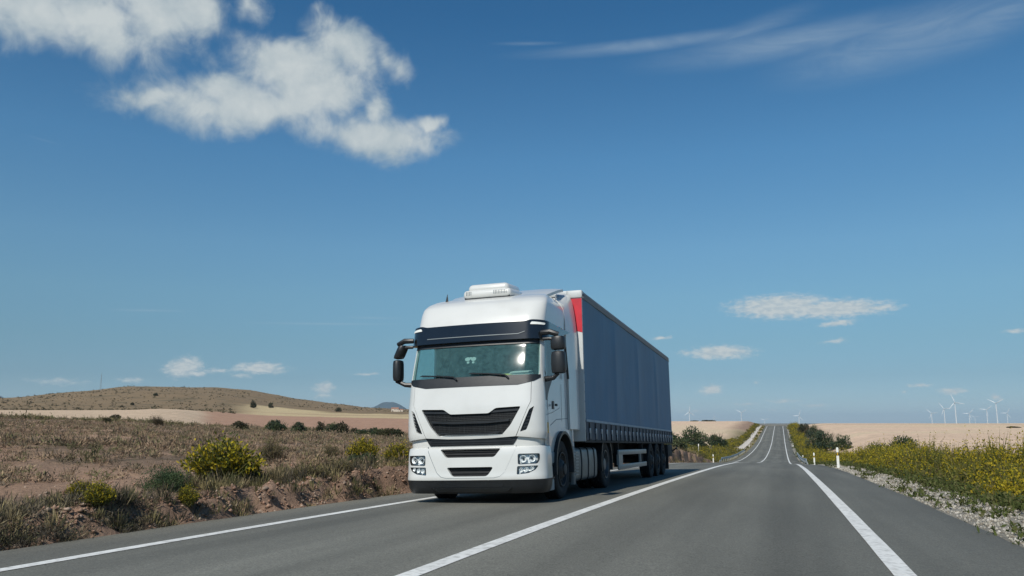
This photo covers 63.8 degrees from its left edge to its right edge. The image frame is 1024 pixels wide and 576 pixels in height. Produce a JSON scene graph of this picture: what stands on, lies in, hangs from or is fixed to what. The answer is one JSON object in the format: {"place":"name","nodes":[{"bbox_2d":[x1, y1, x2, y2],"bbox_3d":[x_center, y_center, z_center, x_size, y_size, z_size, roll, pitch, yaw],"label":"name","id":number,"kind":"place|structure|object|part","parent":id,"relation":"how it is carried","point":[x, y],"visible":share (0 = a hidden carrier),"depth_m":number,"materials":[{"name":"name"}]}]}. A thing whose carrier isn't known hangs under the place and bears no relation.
{"place":"outdoors","nodes":[
{"label":"outdoors","id":0,"kind":"place"},
{"bbox_2d":[372,402,405,408],"bbox_3d":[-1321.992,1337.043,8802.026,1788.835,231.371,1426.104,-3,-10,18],"label":"mountain","id":1,"kind":"structure","parent":0,"point":[389,405],"depth_m":8675.62,"materials":[{"name":"blue stone"}]},
{"bbox_2d":[0,426,1023,575],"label":"road","id":2,"kind":"structure","parent":0,"point":[775,512],"depth_m":9.21,"materials":[{"name":"grey asphalt"}]},
{"bbox_2d":[0,427,766,570],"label":"road line","id":3,"kind":"object","parent":2,"relation":"on","point":[99,552],"visible":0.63,"depth_m":9.00,"materials":[{"name":"paint"}]},
{"bbox_2d":[393,282,612,498],"bbox_3d":[0.222,2.167,16.906,3.205,4.007,6.325,-5,-12,17],"label":"semi truck","id":4,"kind":"object","parent":2,"relation":"on","point":[480,421],"visible":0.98,"depth_m":14.23,"materials":[{"name":"white paint"}]},
{"bbox_3d":[-1.603,1.674,15.227,0.165,1.532,1.160,-5,-12,17],"label":"door","id":5,"kind":"part","parent":4,"relation":"part of","materials":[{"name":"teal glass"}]},
{"bbox_2d":[509,370,533,374],"bbox_3d":[0.150,1.477,14.186,0.407,0.119,0.272,-5,-12,17],"label":"paper stack","id":6,"kind":"object","parent":4,"relation":"on","point":[520,372],"visible":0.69,"depth_m":14.10,"materials":[{"name":"paper"}]},
{"bbox_3d":[0.680,1.482,14.513,0.165,1.532,1.160,-5,-12,17],"label":"door","id":7,"kind":"part","parent":4,"relation":"part of","materials":[{"name":"white paint"}]},
{"bbox_2d":[395,427,774,575],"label":"road line","id":8,"kind":"object","parent":2,"relation":"on","point":[426,568],"visible":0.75,"depth_m":8.74,"materials":[{"name":"paint"}]},
{"bbox_2d":[549,290,677,477],"bbox_3d":[2.305,3.311,22.960,2.872,4.017,13.690,-4,-12,17],"label":"curtain side trailer","id":9,"kind":"object","parent":2,"relation":"on","point":[624,391],"visible":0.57,"depth_m":20.22,"materials":[{"name":"fabric"}]},
{"bbox_2d":[783,430,916,575],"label":"road line","id":10,"kind":"object","parent":2,"relation":"on","point":[892,561],"visible":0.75,"depth_m":9.51,"materials":[{"name":"paint"}]},
{"bbox_2d":[0,386,1023,550],"bbox_3d":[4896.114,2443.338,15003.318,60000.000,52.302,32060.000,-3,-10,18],"label":"ground","id":11,"kind":"structure","parent":0,"point":[263,413],"depth_m":175.70,"materials":[{"name":"beige soil"}]},
{"bbox_2d":[65,477,94,496],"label":"flowering bush","id":12,"kind":"object","parent":11,"relation":"on","point":[72,487],"visible":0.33,"depth_m":11.43,"materials":[{"name":"green plant"}]},
{"bbox_2d":[77,477,116,508],"bbox_3d":[-4.982,2.484,9.893,0.447,0.402,0.436,3,-10,-17],"label":"flowering bush","id":13,"kind":"object","parent":11,"relation":"on","point":[95,496],"visible":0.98,"depth_m":9.83,"materials":[{"name":"yellow plant"}]},
{"bbox_2d":[0,475,200,549],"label":"dead brush","id":14,"kind":"object","parent":11,"relation":"on","point":[12,540],"visible":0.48,"depth_m":9.20,"materials":[{"name":"brown plant"}]},
{"bbox_2d":[103,417,111,422],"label":"shrub","id":15,"kind":"object","parent":11,"relation":"on","point":[105,419],"visible":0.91,"depth_m":103.85,"materials":[{"name":"green plant"}]},
{"bbox_2d":[109,414,121,418],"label":"shrub","id":16,"kind":"object","parent":11,"relation":"on","point":[117,416],"visible":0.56,"depth_m":139.00,"materials":[{"name":"green plant"}]},
{"bbox_2d":[151,415,163,425],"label":"dry bush","id":17,"kind":"object","parent":11,"relation":"on","point":[157,421],"visible":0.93,"depth_m":94.47,"materials":[{"name":"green plant"}]},
{"bbox_2d":[132,464,194,492],"bbox_3d":[-5.383,2.992,12.814,0.912,0.502,0.955,-6,-11,32],"label":"cushion bush","id":18,"kind":"object","parent":11,"relation":"on","point":[176,479],"visible":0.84,"depth_m":12.70,"materials":[{"name":"green plant"}]},
{"bbox_2d":[175,483,200,506],"bbox_3d":[-4.401,2.833,11.202,0.346,0.412,0.374,2,-9,-10],"label":"flowering bush","id":19,"kind":"object","parent":11,"relation":"on","point":[189,496],"visible":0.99,"depth_m":11.13,"materials":[{"name":"yellow plant"}]},
{"bbox_2d":[0,385,407,413],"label":"hill scrub","id":20,"kind":"object","parent":11,"relation":"on","point":[155,407],"visible":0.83,"depth_m":571.65,"materials":[{"name":"plant"}]},
{"bbox_2d":[0,410,412,507],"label":"dry scrub","id":21,"kind":"object","parent":11,"relation":"on","point":[145,441],"visible":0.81,"depth_m":25.88,"materials":[{"name":"brown plant"}]},
{"bbox_2d":[176,430,267,480],"bbox_3d":[-4.974,2.960,14.233,1.412,0.992,1.450,-4,-10,23],"label":"flowering bush","id":22,"kind":"object","parent":11,"relation":"on","point":[217,456],"visible":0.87,"depth_m":13.99,"materials":[{"name":"yellow plant"}]},
{"bbox_2d":[231,421,248,428],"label":"shrub","id":23,"kind":"object","parent":11,"relation":"on","point":[240,424],"visible":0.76,"depth_m":88.10,"materials":[{"name":"green plant"}]},
{"bbox_2d":[250,400,256,407],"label":"tree","id":24,"kind":"object","parent":11,"relation":"on","point":[253,405],"visible":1,"depth_m":580.84,"materials":[{"name":"green plant"}]},
{"bbox_2d":[258,436,285,461],"bbox_3d":[-5.442,3.671,18.628,0.608,0.691,0.662,5,-10,-26],"label":"dry bush","id":25,"kind":"object","parent":11,"relation":"on","point":[272,451],"visible":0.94,"depth_m":18.56,"materials":[{"name":"brown plant"}]},
{"bbox_2d":[264,419,288,430],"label":"shrub","id":26,"kind":"object","parent":11,"relation":"on","point":[274,425],"visible":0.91,"depth_m":84.58,"materials":[{"name":"green plant"}]},
{"bbox_2d":[290,422,307,432],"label":"shrub","id":27,"kind":"object","parent":11,"relation":"on","point":[298,426],"visible":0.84,"depth_m":80.54,"materials":[{"name":"green plant"}]},
{"bbox_2d":[288,460,332,479],"bbox_3d":[-3.720,3.395,15.140,0.816,0.475,0.863,9,-13,-44],"label":"grass tuft","id":28,"kind":"object","parent":11,"relation":"on","point":[314,468],"visible":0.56,"depth_m":15.07,"materials":[{"name":"green plant"}]},
{"bbox_2d":[313,420,327,431],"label":"shrub","id":29,"kind":"object","parent":11,"relation":"on","point":[319,426],"visible":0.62,"depth_m":85.34,"materials":[{"name":"green plant"}]},
{"bbox_2d":[322,421,337,430],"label":"shrub","id":30,"kind":"object","parent":11,"relation":"on","point":[331,425],"visible":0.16,"depth_m":83.65,"materials":[{"name":"green plant"}]},
{"bbox_2d":[322,445,340,455],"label":"dry bush","id":31,"kind":"object","parent":11,"relation":"on","point":[328,450],"visible":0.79,"depth_m":22.75,"materials":[{"name":"brown plant"}]},
{"bbox_2d":[0,458,669,550],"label":"earth clods","id":32,"kind":"object","parent":11,"relation":"on","point":[80,509],"visible":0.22,"depth_m":11.81,"materials":[{"name":"soil"}]},
{"bbox_2d":[323,457,354,471],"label":"grass tuft","id":33,"kind":"object","parent":32,"relation":"on","point":[340,464],"visible":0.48,"depth_m":16.41,"materials":[{"name":"green plant"}]},
{"bbox_2d":[326,421,356,433],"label":"shrub","id":34,"kind":"object","parent":11,"relation":"on","point":[341,426],"visible":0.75,"depth_m":78.27,"materials":[{"name":"green plant"}]},
{"bbox_2d":[0,444,706,547],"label":"bank grass","id":35,"kind":"structure","parent":11,"relation":"on","point":[212,482],"depth_m":12.94,"materials":[{"name":"brown plant"}]},
{"bbox_2d":[344,435,380,455],"bbox_3d":[-3.900,4.190,21.450,0.965,0.826,0.992,5,-11,-28],"label":"flowering bush","id":36,"kind":"object","parent":11,"relation":"on","point":[362,447],"visible":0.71,"depth_m":21.29,"materials":[{"name":"yellow plant"}]},
{"bbox_2d":[346,451,378,462],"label":"shrub","id":37,"kind":"object","parent":11,"relation":"on","point":[360,456],"visible":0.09,"depth_m":19.10,"materials":[{"name":"green plant"}]},
{"bbox_2d":[355,428,369,434],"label":"shrub","id":38,"kind":"object","parent":11,"relation":"on","point":[362,431],"visible":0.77,"depth_m":71.36,"materials":[{"name":"green plant"}]},
{"bbox_2d":[367,427,383,434],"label":"shrub","id":39,"kind":"object","parent":11,"relation":"on","point":[375,430],"visible":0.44,"depth_m":71.27,"materials":[{"name":"green plant"}]},
{"bbox_2d":[376,428,405,437],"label":"shrub","id":40,"kind":"object","parent":11,"relation":"on","point":[386,432],"visible":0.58,"depth_m":64.37,"materials":[{"name":"green plant"}]},
{"bbox_2d":[382,439,409,461],"bbox_3d":[-2.866,4.164,20.705,0.897,0.737,0.855,-2,-10,12],"label":"flowering bush","id":41,"kind":"object","parent":11,"relation":"on","point":[400,448],"visible":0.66,"depth_m":20.56,"materials":[{"name":"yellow plant"}]},
{"bbox_2d":[391,407,402,411],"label":"farmhouse","id":42,"kind":"object","parent":11,"relation":"on","point":[395,409],"visible":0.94,"depth_m":715.06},
{"bbox_2d":[672,434,689,450],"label":"shrub","id":43,"kind":"object","parent":11,"relation":"on","point":[679,443],"visible":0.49,"depth_m":71.73,"materials":[{"name":"green plant"}]},
{"bbox_2d":[681,425,712,447],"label":"shrub","id":44,"kind":"object","parent":11,"relation":"on","point":[694,438],"visible":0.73,"depth_m":151.41,"materials":[{"name":"green plant"}]},
{"bbox_2d":[708,433,728,447],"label":"shrub","id":45,"kind":"object","parent":11,"relation":"on","point":[716,440],"visible":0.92,"depth_m":176.10,"materials":[{"name":"green plant"}]},
{"bbox_2d":[685,423,764,461],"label":"wildflowers","id":46,"kind":"object","parent":11,"relation":"on","point":[718,451],"visible":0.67,"depth_m":162.73,"materials":[{"name":"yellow plant"}]},
{"bbox_2d":[719,449,744,461],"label":"guard rail","id":47,"kind":"object","parent":11,"relation":"on","point":[734,455],"visible":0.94,"depth_m":131.06,"materials":[{"name":"metal"}]},
{"bbox_2d":[739,426,760,448],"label":"gutter","id":48,"kind":"object","parent":11,"relation":"on","point":[747,442],"visible":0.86,"depth_m":259.36,"materials":[{"name":"concrete"}]},
{"bbox_2d":[797,453,807,463],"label":"guard rail","id":49,"kind":"object","parent":11,"relation":"on","point":[802,459],"visible":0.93,"depth_m":116.77,"materials":[{"name":"metal"}]},
{"bbox_2d":[797,426,809,432],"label":"shrub","id":50,"kind":"object","parent":11,"relation":"on","point":[800,428],"visible":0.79,"depth_m":293.50,"materials":[{"name":"green plant"}]},
{"bbox_2d":[804,437,815,448],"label":"shrub","id":51,"kind":"object","parent":11,"relation":"on","point":[809,441],"visible":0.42,"depth_m":184.69,"materials":[{"name":"green plant"}]},
{"bbox_2d":[804,425,824,437],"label":"shrub","id":52,"kind":"object","parent":11,"relation":"on","point":[812,430],"visible":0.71,"depth_m":256.18,"materials":[{"name":"green plant"}]},
{"bbox_2d":[813,430,834,451],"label":"shrub","id":53,"kind":"object","parent":11,"relation":"on","point":[822,440],"visible":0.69,"depth_m":168.20,"materials":[{"name":"green plant"}]},
{"bbox_2d":[836,447,839,467],"bbox_3d":[16.522,8.635,41.740,0.120,1.080,0.116,-3,-10,18],"label":"marker post","id":54,"kind":"object","parent":11,"relation":"on","point":[837,456],"visible":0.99,"depth_m":41.70,"materials":[{"name":"plastic"}]},
{"bbox_2d":[828,434,853,450],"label":"shrub","id":55,"kind":"object","parent":11,"relation":"on","point":[843,441],"visible":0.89,"depth_m":154.98,"materials":[{"name":"green plant"}]},
{"bbox_2d":[868,441,889,448],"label":"shrub","id":56,"kind":"object","parent":11,"relation":"on","point":[877,445],"visible":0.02,"depth_m":76.07,"materials":[{"name":"green plant"}]},
{"bbox_2d":[888,435,917,447],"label":"shrub","id":57,"kind":"object","parent":11,"relation":"on","point":[905,440],"visible":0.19,"depth_m":75.00,"materials":[{"name":"green plant"}]},
{"bbox_2d":[786,422,1023,505],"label":"wildflowers","id":58,"kind":"object","parent":11,"relation":"on","point":[1004,471],"visible":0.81,"depth_m":25.58,"materials":[{"name":"yellow plant"}]},
{"bbox_2d":[788,436,1023,544],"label":"verge grass","id":59,"kind":"structure","parent":11,"relation":"on","point":[988,497],"depth_m":16.99,"materials":[{"name":"green plant"}]},
{"bbox_2d":[949,395,962,422],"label":"wind turbine","id":60,"kind":"object","parent":11,"relation":"on","point":[955,408],"visible":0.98,"depth_m":3713.34,"materials":[{"name":"white metal"}]},
{"bbox_2d":[990,399,1002,422],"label":"wind turbine","id":61,"kind":"object","parent":11,"relation":"on","point":[996,409],"visible":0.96,"depth_m":3904.82,"materials":[{"name":"white metal"}]},
{"bbox_2d":[0,0,1023,422],"label":"sky","id":62,"kind":"structure","parent":0,"point":[813,209],"materials":[{"name":"blue"}]},
{"bbox_2d":[823,465,1023,546],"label":"gravel","id":63,"kind":"structure","parent":0,"point":[988,520],"depth_m":14.21,"materials":[{"name":"grey gravel"}]},
{"bbox_2d":[924,447,1013,459],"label":"dry grass","id":64,"kind":"structure","parent":0,"point":[963,455],"depth_m":34.12,"materials":[{"name":"yellow plant"}]}
]}

